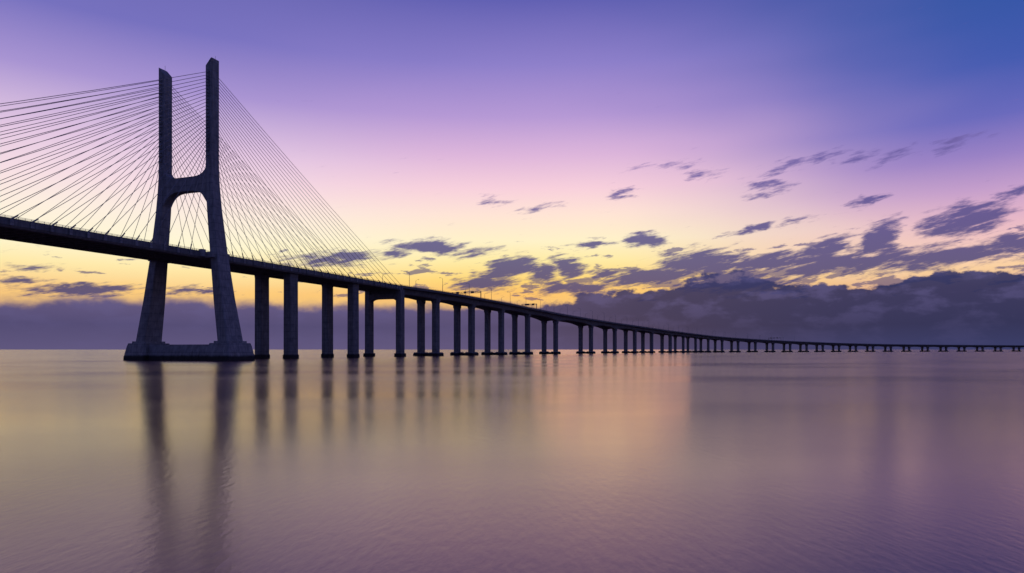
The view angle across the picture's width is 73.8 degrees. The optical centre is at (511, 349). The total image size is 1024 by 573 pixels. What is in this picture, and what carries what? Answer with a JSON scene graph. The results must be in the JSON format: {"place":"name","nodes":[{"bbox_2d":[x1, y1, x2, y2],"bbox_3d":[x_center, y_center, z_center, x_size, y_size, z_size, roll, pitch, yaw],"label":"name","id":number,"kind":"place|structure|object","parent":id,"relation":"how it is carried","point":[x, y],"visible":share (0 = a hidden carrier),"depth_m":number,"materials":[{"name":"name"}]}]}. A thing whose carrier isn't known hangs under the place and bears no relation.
{"place":"outdoors","nodes":[
{"label":"outdoors","id":0,"kind":"place"},
{"bbox_2d":[0,350,1023,572],"bbox_3d":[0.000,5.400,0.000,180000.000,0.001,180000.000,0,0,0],"label":"water","id":1,"kind":"structure","parent":0,"point":[726,461],"depth_m":32.60,"materials":[{"name":"purple liquid"}]},
{"bbox_2d":[0,57,405,360],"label":"cable stayed bridge","id":2,"kind":"structure","parent":1,"relation":"in","point":[158,252],"depth_m":346.07,"materials":[{"name":"concrete"}]},
{"bbox_2d":[401,284,1023,355],"bbox_3d":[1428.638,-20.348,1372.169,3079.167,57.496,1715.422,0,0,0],"label":"approach viaduct","id":3,"kind":"object","parent":1,"relation":"in","point":[421,296],"visible":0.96,"depth_m":786.43,"materials":[{"name":"concrete"}]},
{"bbox_2d":[452,291,480,296],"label":"overhead sign gantry","id":4,"kind":"object","parent":3,"relation":"on","point":[469,292],"visible":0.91,"depth_m":620.38,"materials":[{"name":"metal"}]},
{"bbox_2d":[0,0,1023,349],"label":"sky","id":5,"kind":"structure","parent":0,"point":[835,171],"materials":[{"name":"purple"}]}
]}

